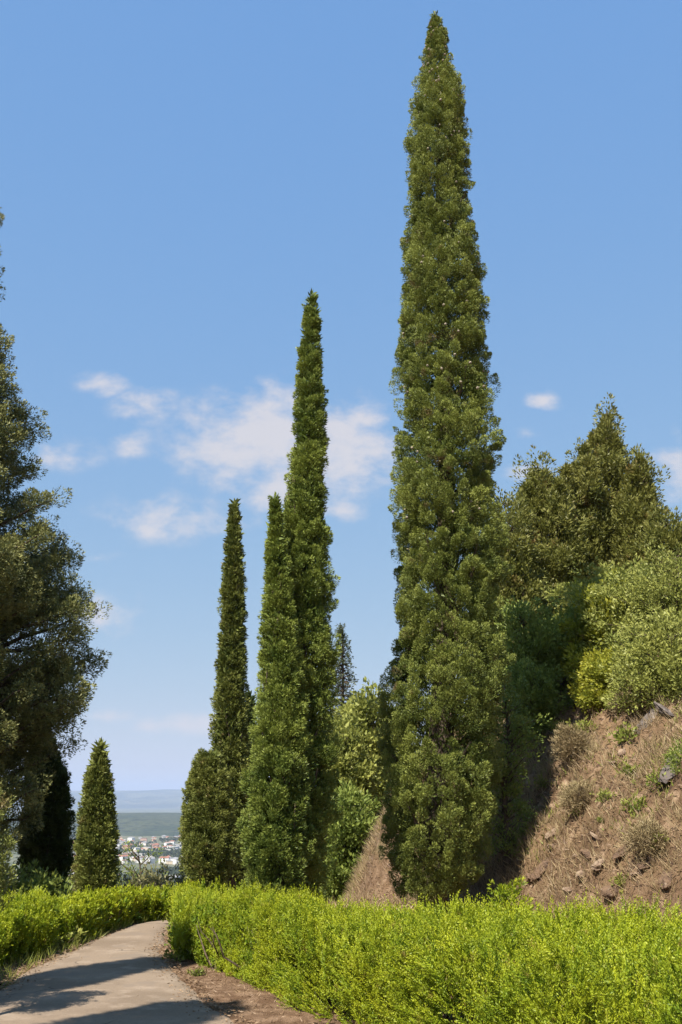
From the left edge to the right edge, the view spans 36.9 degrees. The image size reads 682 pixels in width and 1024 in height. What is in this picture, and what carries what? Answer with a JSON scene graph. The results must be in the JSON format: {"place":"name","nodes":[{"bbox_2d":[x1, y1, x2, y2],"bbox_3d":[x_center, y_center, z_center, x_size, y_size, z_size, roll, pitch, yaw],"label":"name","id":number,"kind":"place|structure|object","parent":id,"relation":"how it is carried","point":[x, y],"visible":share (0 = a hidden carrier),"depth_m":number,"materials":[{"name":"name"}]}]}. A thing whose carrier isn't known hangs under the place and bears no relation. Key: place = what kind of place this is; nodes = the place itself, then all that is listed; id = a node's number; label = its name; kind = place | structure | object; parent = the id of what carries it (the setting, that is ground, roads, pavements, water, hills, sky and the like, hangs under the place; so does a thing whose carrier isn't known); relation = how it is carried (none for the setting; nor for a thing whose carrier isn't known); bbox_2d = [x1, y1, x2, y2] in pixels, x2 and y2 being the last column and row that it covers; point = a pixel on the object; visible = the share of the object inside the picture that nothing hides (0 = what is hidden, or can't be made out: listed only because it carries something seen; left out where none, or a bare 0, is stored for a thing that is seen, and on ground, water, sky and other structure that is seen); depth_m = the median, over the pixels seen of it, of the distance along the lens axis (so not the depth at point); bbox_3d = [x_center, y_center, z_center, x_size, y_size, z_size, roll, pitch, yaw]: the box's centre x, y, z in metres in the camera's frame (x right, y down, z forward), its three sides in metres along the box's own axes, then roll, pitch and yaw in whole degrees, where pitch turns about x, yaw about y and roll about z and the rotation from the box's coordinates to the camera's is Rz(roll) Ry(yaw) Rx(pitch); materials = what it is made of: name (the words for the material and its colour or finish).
{"place":"outdoors","nodes":[
{"label":"outdoors","id":0,"kind":"place"},
{"bbox_2d":[0,813,182,836],"bbox_3d":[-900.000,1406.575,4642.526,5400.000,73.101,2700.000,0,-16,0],"label":"wooded ridge","id":1,"kind":"structure","parent":0,"point":[148,824],"depth_m":4070.40,"materials":[{"name":"green plant"}]},
{"bbox_2d":[8,789,185,808],"bbox_3d":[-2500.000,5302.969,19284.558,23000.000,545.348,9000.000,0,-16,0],"label":"mountains","id":2,"kind":"structure","parent":0,"point":[167,798],"depth_m":16750.77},
{"bbox_2d":[0,920,233,1023],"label":"path","id":3,"kind":"structure","parent":0,"point":[109,979],"depth_m":8.71,"materials":[{"name":"beige concrete"}]},
{"bbox_2d":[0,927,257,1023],"bbox_3d":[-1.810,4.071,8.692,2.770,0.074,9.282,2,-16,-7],"label":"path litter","id":4,"kind":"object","parent":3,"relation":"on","point":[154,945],"visible":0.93,"depth_m":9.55,"materials":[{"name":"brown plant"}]},
{"bbox_2d":[0,645,681,1023],"bbox_3d":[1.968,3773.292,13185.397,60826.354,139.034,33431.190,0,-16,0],"label":"ground","id":5,"kind":"structure","parent":0,"point":[292,1015],"depth_m":12.63,"materials":[{"name":"brown soil"}]},
{"bbox_2d":[0,786,18,910],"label":"young conifer","id":6,"kind":"object","parent":5,"relation":"on","point":[6,804],"visible":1,"depth_m":7.87,"materials":[{"name":"green plant"}]},
{"bbox_2d":[0,886,64,966],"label":"hedge","id":7,"kind":"object","parent":5,"relation":"on","point":[32,921],"visible":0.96,"depth_m":10.73,"materials":[{"name":"green plant"}]},
{"bbox_2d":[0,858,74,902],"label":"bush","id":8,"kind":"object","parent":5,"relation":"on","point":[26,884],"visible":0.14,"depth_m":15.93,"materials":[{"name":"green plant"}]},
{"bbox_2d":[15,738,75,894],"bbox_3d":[-5.519,6.275,19.043,1.194,4.927,1.170,12,-20,-37],"label":"dark cypress","id":9,"kind":"object","parent":5,"relation":"on","point":[50,845],"visible":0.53,"depth_m":18.87,"materials":[{"name":"green plant"}]},
{"bbox_2d":[0,207,111,889],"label":"loose cypress","id":10,"kind":"object","parent":5,"relation":"on","point":[34,693],"visible":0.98,"depth_m":17.07,"materials":[{"name":"green plant"}]},
{"bbox_2d":[51,924,86,949],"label":"weed","id":11,"kind":"object","parent":5,"relation":"on","point":[70,935],"visible":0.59,"depth_m":11.42,"materials":[{"name":"green plant"}]},
{"bbox_2d":[0,915,171,989],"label":"verge grass","id":12,"kind":"structure","parent":5,"relation":"on","point":[76,944],"depth_m":10.66,"materials":[{"name":"green plant"}]},
{"bbox_2d":[57,884,128,946],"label":"hedge","id":13,"kind":"object","parent":5,"relation":"on","point":[91,911],"visible":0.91,"depth_m":12.36,"materials":[{"name":"green plant"}]},
{"bbox_2d":[70,737,121,892],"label":"cypress","id":14,"kind":"object","parent":5,"relation":"on","point":[96,861],"visible":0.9,"depth_m":14.94,"materials":[{"name":"green plant"}]},
{"bbox_2d":[68,871,141,890],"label":"bush","id":15,"kind":"object","parent":5,"relation":"on","point":[124,877],"visible":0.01,"depth_m":22.10,"materials":[{"name":"green plant"}]},
{"bbox_2d":[119,855,129,860],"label":"house","id":16,"kind":"structure","parent":5,"relation":"on","point":[124,856],"depth_m":2060.99,"materials":[{"name":"white paint"}]},
{"bbox_2d":[68,836,183,887],"bbox_3d":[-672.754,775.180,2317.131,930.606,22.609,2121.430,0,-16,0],"label":"town trees","id":17,"kind":"object","parent":5,"relation":"on","point":[172,852],"visible":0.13,"depth_m":2289.30,"materials":[{"name":"green plant"}]},
{"bbox_2d":[116,841,169,888],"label":"sparse tree","id":18,"kind":"object","parent":5,"relation":"on","point":[130,870],"visible":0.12,"depth_m":24.58,"materials":[{"name":"green plant"}]},
{"bbox_2d":[145,857,154,863],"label":"house","id":19,"kind":"structure","parent":5,"relation":"on","point":[152,859],"depth_m":1993.15,"materials":[{"name":"white paint"}]},
{"bbox_2d":[126,859,186,889],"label":"bush","id":20,"kind":"object","parent":5,"relation":"on","point":[147,879],"visible":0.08,"depth_m":23.45,"materials":[{"name":"green plant"}]},
{"bbox_2d":[159,856,169,862],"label":"house","id":21,"kind":"structure","parent":5,"relation":"on","point":[166,858],"depth_m":1998.50,"materials":[{"name":"white paint"}]},
{"bbox_2d":[161,947,184,962],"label":"weed","id":22,"kind":"object","parent":5,"relation":"on","point":[170,955],"visible":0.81,"depth_m":10.53,"materials":[{"name":"green plant"}]},
{"bbox_2d":[171,857,178,864],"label":"house","id":23,"kind":"structure","parent":5,"relation":"on","point":[174,860],"depth_m":1972.42,"materials":[{"name":"white paint"}]},
{"bbox_2d":[115,875,235,927],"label":"hedge","id":24,"kind":"object","parent":5,"relation":"on","point":[148,901],"visible":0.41,"depth_m":14.05,"materials":[{"name":"green plant"}]},
{"bbox_2d":[187,964,206,976],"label":"weed","id":25,"kind":"object","parent":5,"relation":"on","point":[197,972],"visible":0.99,"depth_m":9.66,"materials":[{"name":"green plant"}]},
{"bbox_2d":[177,747,240,890],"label":"short cypress","id":26,"kind":"object","parent":5,"relation":"on","point":[208,840],"visible":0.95,"depth_m":17.47,"materials":[{"name":"green plant"}]},
{"bbox_2d":[207,498,252,892],"bbox_3d":[-2.183,4.315,20.590,1.059,9.624,1.097,0,-16,0],"label":"slim cypress","id":27,"kind":"object","parent":5,"relation":"on","point":[228,731],"visible":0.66,"depth_m":20.72,"materials":[{"name":"green plant"}]},
{"bbox_2d":[236,865,251,889],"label":"bush","id":28,"kind":"object","parent":5,"relation":"on","point":[237,880],"visible":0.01,"depth_m":22.32,"materials":[{"name":"green plant"}]},
{"bbox_2d":[245,690,257,780],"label":"distant cypress","id":29,"kind":"object","parent":5,"relation":"on","point":[251,702],"visible":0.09,"depth_m":39.30,"materials":[{"name":"green plant"}]},
{"bbox_2d":[235,492,319,897],"bbox_3d":[-0.749,2.399,12.290,1.003,5.550,0.954,0,-16,0],"label":"broad cypress","id":30,"kind":"object","parent":5,"relation":"on","point":[274,852],"visible":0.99,"depth_m":12.02,"materials":[{"name":"green plant"}]},
{"bbox_2d":[162,946,436,1023],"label":"verge litter","id":31,"kind":"object","parent":5,"relation":"on","point":[248,989],"visible":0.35,"depth_m":8.63,"materials":[{"name":"brown plant"}]},
{"bbox_2d":[265,288,344,897],"bbox_3d":[-0.501,1.031,13.149,1.120,8.662,1.116,0,-16,0],"label":"tall cypress","id":32,"kind":"object","parent":5,"relation":"on","point":[307,530],"visible":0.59,"depth_m":13.00,"materials":[{"name":"green plant"}]},
{"bbox_2d":[330,623,359,720],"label":"fir tree","id":33,"kind":"object","parent":5,"relation":"on","point":[343,685],"visible":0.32,"depth_m":41.74,"materials":[{"name":"green plant"}]},
{"bbox_2d":[314,709,384,896],"bbox_3d":[0.078,7.933,24.838,2.201,6.219,2.431,0,-16,0],"label":"bush","id":34,"kind":"object","parent":5,"relation":"on","point":[354,765],"visible":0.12,"depth_m":24.96,"materials":[{"name":"green plant"}]},
{"bbox_2d":[316,777,383,904],"bbox_3d":[0.108,7.303,21.983,2.081,3.112,1.944,14,-21,-41],"label":"bush","id":35,"kind":"object","parent":5,"relation":"on","point":[351,828],"visible":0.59,"depth_m":21.58,"materials":[{"name":"green plant"}]},
{"bbox_2d":[333,676,398,821],"bbox_3d":[0.744,8.127,26.891,3.054,7.557,3.030,0,-16,0],"label":"bush","id":36,"kind":"object","parent":5,"relation":"on","point":[368,725],"visible":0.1,"depth_m":26.98,"materials":[{"name":"green plant"}]},
{"bbox_2d":[325,889,416,911],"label":"slope grass","id":37,"kind":"structure","parent":5,"relation":"on","point":[371,902],"depth_m":15.80,"materials":[{"name":"beige plant"}]},
{"bbox_2d":[162,877,681,1023],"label":"hedge","id":38,"kind":"object","parent":5,"relation":"on","point":[484,964],"visible":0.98,"depth_m":6.68,"materials":[{"name":"green plant"}]},
{"bbox_2d":[368,10,517,916],"bbox_3d":[1.446,-1.496,15.425,2.152,14.748,2.071,0,-16,0],"label":"tall cypress","id":39,"kind":"object","parent":5,"relation":"on","point":[438,811],"visible":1,"depth_m":14.55,"materials":[{"name":"green plant"}]},
{"bbox_2d":[486,880,517,915],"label":"hedge seedling","id":40,"kind":"object","parent":5,"relation":"on","point":[501,891],"visible":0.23,"depth_m":8.16,"materials":[{"name":"green plant"}]},
{"bbox_2d":[340,613,681,921],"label":"dry grass","id":41,"kind":"structure","parent":5,"relation":"on","point":[528,768],"depth_m":13.35,"materials":[{"name":"beige plant"}]},
{"bbox_2d":[474,680,551,874],"bbox_3d":[2.436,3.786,14.614,1.232,2.852,1.046,0,-16,0],"label":"bush","id":42,"kind":"object","parent":5,"relation":"on","point":[506,837],"visible":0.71,"depth_m":14.53,"materials":[{"name":"green plant"}]},
{"bbox_2d":[495,876,539,913],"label":"hedge seedling","id":43,"kind":"object","parent":5,"relation":"on","point":[514,890],"visible":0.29,"depth_m":8.15,"materials":[{"name":"green plant"}]},
{"bbox_2d":[357,698,681,877],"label":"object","id":44,"kind":"object","parent":5,"relation":"on","point":[614,720],"visible":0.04,"depth_m":13.67,"materials":[{"name":"brown plant"}]},
{"bbox_2d":[480,485,560,698],"bbox_3d":[3.435,1.663,21.206,2.169,4.674,2.180,0,-16,0],"label":"evergreen tree","id":45,"kind":"object","parent":5,"relation":"on","point":[523,583],"visible":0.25,"depth_m":21.22,"materials":[{"name":"green plant"}]},
{"bbox_2d":[526,873,532,882],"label":"stone","id":46,"kind":"object","parent":5,"relation":"on","point":[528,876],"visible":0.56,"depth_m":13.47,"materials":[{"name":"beige stone"}]},
{"bbox_2d":[492,595,571,704],"bbox_3d":[3.307,2.540,17.868,1.603,2.270,1.650,0,-16,0],"label":"bush","id":47,"kind":"object","parent":5,"relation":"on","point":[541,641],"visible":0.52,"depth_m":17.73,"materials":[{"name":"green plant"}]},
{"bbox_2d":[498,655,574,745],"bbox_3d":[3.060,3.233,16.901,1.503,1.693,1.718,8,-18,-26],"label":"bush","id":48,"kind":"object","parent":5,"relation":"on","point":[537,703],"visible":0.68,"depth_m":16.54,"materials":[{"name":"green plant"}]},
{"bbox_2d":[530,857,549,881],"bbox_3d":[2.666,4.694,13.507,0.400,0.357,0.210,6,-17,-19],"label":"stone","id":49,"kind":"object","parent":5,"relation":"on","point":[535,876],"visible":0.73,"depth_m":13.41,"materials":[{"name":"beige stone"}]},
{"bbox_2d":[533,774,548,788],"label":"weed","id":50,"kind":"object","parent":5,"relation":"on","point":[541,784],"visible":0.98,"depth_m":15.04,"materials":[{"name":"green plant"}]},
{"bbox_2d":[505,444,594,615],"bbox_3d":[4.356,1.345,23.076,2.727,5.984,2.823,14,-21,-40],"label":"evergreen tree","id":51,"kind":"object","parent":5,"relation":"on","point":[551,503],"visible":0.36,"depth_m":22.80,"materials":[{"name":"green plant"}]},
{"bbox_2d":[544,828,559,839],"bbox_3d":[2.877,4.364,13.854,0.259,0.162,0.206,0,-16,0],"label":"stone","id":52,"kind":"object","parent":5,"relation":"on","point":[548,834],"visible":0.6,"depth_m":13.79,"materials":[{"name":"beige stone"}]},
{"bbox_2d":[548,716,567,732],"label":"weed","id":53,"kind":"object","parent":5,"relation":"on","point":[552,725],"visible":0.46,"depth_m":16.06,"materials":[{"name":"green plant"}]},
{"bbox_2d":[542,599,580,674],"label":"bush","id":54,"kind":"object","parent":5,"relation":"on","point":[570,611],"visible":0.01,"depth_m":19.11,"materials":[{"name":"green plant"}]},
{"bbox_2d":[562,887,571,891],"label":"stone","id":55,"kind":"object","parent":5,"relation":"on","point":[566,888],"visible":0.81,"depth_m":12.41,"materials":[{"name":"beige stone"}]},
{"bbox_2d":[548,720,597,764],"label":"scrub","id":56,"kind":"object","parent":5,"relation":"on","point":[569,746],"visible":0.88,"depth_m":14.78,"materials":[{"name":"beige plant"}]},
{"bbox_2d":[555,774,596,816],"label":"scrub","id":57,"kind":"object","parent":5,"relation":"on","point":[577,794],"visible":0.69,"depth_m":13.44,"materials":[{"name":"beige plant"}]},
{"bbox_2d":[539,556,614,619],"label":"bush","id":58,"kind":"object","parent":5,"relation":"on","point":[560,588],"visible":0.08,"depth_m":19.79,"materials":[{"name":"green plant"}]},
{"bbox_2d":[565,715,592,733],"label":"weed","id":59,"kind":"object","parent":5,"relation":"on","point":[587,724],"visible":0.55,"depth_m":15.38,"materials":[{"name":"green plant"}]},
{"bbox_2d":[576,870,584,877],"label":"stone","id":60,"kind":"object","parent":5,"relation":"on","point":[580,872],"visible":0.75,"depth_m":12.30,"materials":[{"name":"beige stone"}]},
{"bbox_2d":[554,645,614,692],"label":"bush","id":61,"kind":"object","parent":5,"relation":"on","point":[573,663],"visible":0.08,"depth_m":16.95,"materials":[{"name":"green plant"}]},
{"bbox_2d":[580,849,591,859],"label":"stone","id":62,"kind":"object","parent":5,"relation":"on","point":[585,852],"visible":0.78,"depth_m":12.41,"materials":[{"name":"beige stone"}]},
{"bbox_2d":[565,436,615,578],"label":"evergreen tree","id":63,"kind":"object","parent":5,"relation":"on","point":[586,471],"visible":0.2,"depth_m":23.91,"materials":[{"name":"green plant"}]},
{"bbox_2d":[590,831,598,839],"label":"stone","id":64,"kind":"object","parent":5,"relation":"on","point":[594,836],"visible":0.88,"depth_m":12.42,"materials":[{"name":"beige stone"}]},
{"bbox_2d":[556,567,639,682],"bbox_3d":[4.962,2.165,18.283,2.493,2.363,2.514,0,-16,0],"label":"bush","id":65,"kind":"object","parent":5,"relation":"on","point":[577,628],"visible":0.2,"depth_m":17.70,"materials":[{"name":"green plant"}]},
{"bbox_2d":[591,858,604,870],"bbox_3d":[3.067,4.165,12.085,0.231,0.136,0.162,7,-17,-25],"label":"stone","id":66,"kind":"object","parent":5,"relation":"on","point":[599,865],"visible":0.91,"depth_m":12.02,"materials":[{"name":"beige stone"}]},
{"bbox_2d":[589,788,615,801],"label":"weed","id":67,"kind":"object","parent":5,"relation":"on","point":[605,792],"visible":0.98,"depth_m":12.71,"materials":[{"name":"green plant"}]},
{"bbox_2d":[601,885,617,899],"bbox_3d":[3.089,4.341,11.671,0.258,0.171,0.252,5,-16,-17],"label":"stone","id":68,"kind":"object","parent":5,"relation":"on","point":[606,892],"visible":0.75,"depth_m":11.57,"materials":[{"name":"beige stone"}]},
{"bbox_2d":[567,645,657,715],"bbox_3d":[4.431,2.647,15.956,1.733,1.165,1.553,0,-16,0],"label":"bush","id":69,"kind":"object","parent":5,"relation":"on","point":[590,678],"visible":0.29,"depth_m":15.88,"materials":[{"name":"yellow plant"}]},
{"bbox_2d":[607,872,628,886],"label":"weed","id":70,"kind":"object","parent":5,"relation":"on","point":[617,880],"visible":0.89,"depth_m":11.57,"materials":[{"name":"green plant"}]},
{"bbox_2d":[576,392,664,577],"bbox_3d":[6.308,0.749,24.531,3.152,7.720,3.136,-9,-18,28],"label":"evergreen tree","id":71,"kind":"object","parent":5,"relation":"on","point":[605,439],"visible":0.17,"depth_m":25.03,"materials":[{"name":"green plant"}]},
{"bbox_2d":[612,846,630,858],"bbox_3d":[3.289,3.917,11.831,0.305,0.201,0.183,-7,-17,24],"label":"stone","id":72,"kind":"object","parent":5,"relation":"on","point":[616,855],"visible":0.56,"depth_m":11.78,"materials":[{"name":"beige stone"}]},
{"bbox_2d":[617,748,625,756],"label":"stone","id":73,"kind":"object","parent":5,"relation":"on","point":[622,751],"visible":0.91,"depth_m":13.66,"materials":[{"name":"beige stone"}]},
{"bbox_2d":[608,721,637,743],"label":"weed","id":74,"kind":"object","parent":5,"relation":"on","point":[618,736],"visible":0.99,"depth_m":13.80,"materials":[{"name":"green plant"}]},
{"bbox_2d":[568,553,681,650],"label":"bush","id":75,"kind":"object","parent":5,"relation":"on","point":[622,571],"visible":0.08,"depth_m":17.70,"materials":[{"name":"green plant"}]},
{"bbox_2d":[577,539,681,654],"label":"bush","id":76,"kind":"object","parent":5,"relation":"on","point":[655,590],"visible":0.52,"depth_m":16.77,"materials":[{"name":"green plant"}]},
{"bbox_2d":[615,757,645,776],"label":"weed","id":77,"kind":"object","parent":5,"relation":"on","point":[628,767],"visible":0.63,"depth_m":12.98,"materials":[{"name":"green plant"}]},
{"bbox_2d":[619,795,646,813],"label":"weed","id":78,"kind":"object","parent":5,"relation":"on","point":[637,805],"visible":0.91,"depth_m":12.23,"materials":[{"name":"green plant"}]},
{"bbox_2d":[604,444,670,574],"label":"evergreen tree","id":79,"kind":"object","parent":5,"relation":"on","point":[639,469],"visible":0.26,"depth_m":23.77,"materials":[{"name":"green plant"}]},
{"bbox_2d":[608,679,666,722],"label":"scrub","id":80,"kind":"object","parent":5,"relation":"on","point":[631,709],"visible":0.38,"depth_m":14.56,"materials":[{"name":"green plant"}]},
{"bbox_2d":[597,598,681,716],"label":"bush","id":81,"kind":"object","parent":5,"relation":"on","point":[665,666],"visible":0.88,"depth_m":14.42,"materials":[{"name":"green plant"}]},
{"bbox_2d":[613,812,669,859],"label":"scrub","id":82,"kind":"object","parent":5,"relation":"on","point":[644,833],"visible":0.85,"depth_m":11.38,"materials":[{"name":"beige plant"}]},
{"bbox_2d":[637,860,651,868],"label":"stone","id":83,"kind":"object","parent":5,"relation":"on","point":[640,864],"visible":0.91,"depth_m":11.29,"materials":[{"name":"brown stone"}]},
{"bbox_2d":[634,708,657,734],"bbox_3d":[4.260,2.865,14.077,0.524,0.422,0.329,10,-19,-33],"label":"stone","id":84,"kind":"object","parent":5,"relation":"on","point":[647,716],"visible":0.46,"depth_m":13.99,"materials":[{"name":"grey stone"}]},
{"bbox_2d":[625,500,681,581],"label":"evergreen tree","id":85,"kind":"object","parent":5,"relation":"on","point":[669,534],"visible":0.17,"depth_m":22.37,"materials":[{"name":"green plant"}]},
{"bbox_2d":[645,766,669,787],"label":"weed","id":86,"kind":"object","parent":5,"relation":"on","point":[653,778],"visible":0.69,"depth_m":12.22,"materials":[{"name":"green plant"}]},
{"bbox_2d":[650,831,669,848],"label":"weed","id":87,"kind":"object","parent":5,"relation":"on","point":[664,837],"visible":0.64,"depth_m":11.26,"materials":[{"name":"green plant"}]},
{"bbox_2d":[654,701,673,716],"bbox_3d":[4.399,2.695,13.792,0.339,0.306,0.245,-14,-21,40],"label":"stone","id":88,"kind":"object","parent":5,"relation":"on","point":[662,709],"visible":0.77,"depth_m":13.74,"materials":[{"name":"grey stone"}]},
{"bbox_2d":[658,870,672,889],"bbox_3d":[3.479,3.919,10.899,0.197,0.190,0.321,0,-16,0],"label":"stone","id":89,"kind":"object","parent":5,"relation":"on","point":[664,878],"visible":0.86,"depth_m":10.82,"materials":[{"name":"beige stone"}]},
{"bbox_2d":[658,749,680,783],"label":"stone","id":90,"kind":"object","parent":5,"relation":"on","point":[667,779],"visible":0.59,"depth_m":12.10,"materials":[{"name":"grey stone"}]},
{"bbox_2d":[660,738,681,773],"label":"bush","id":91,"kind":"object","parent":5,"relation":"on","point":[671,754],"visible":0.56,"depth_m":12.10,"materials":[{"name":"green plant"}]},
{"bbox_2d":[0,0,681,790],"label":"sky","id":92,"kind":"structure","parent":0,"point":[178,178],"materials":[{"name":"blue"}]}
]}

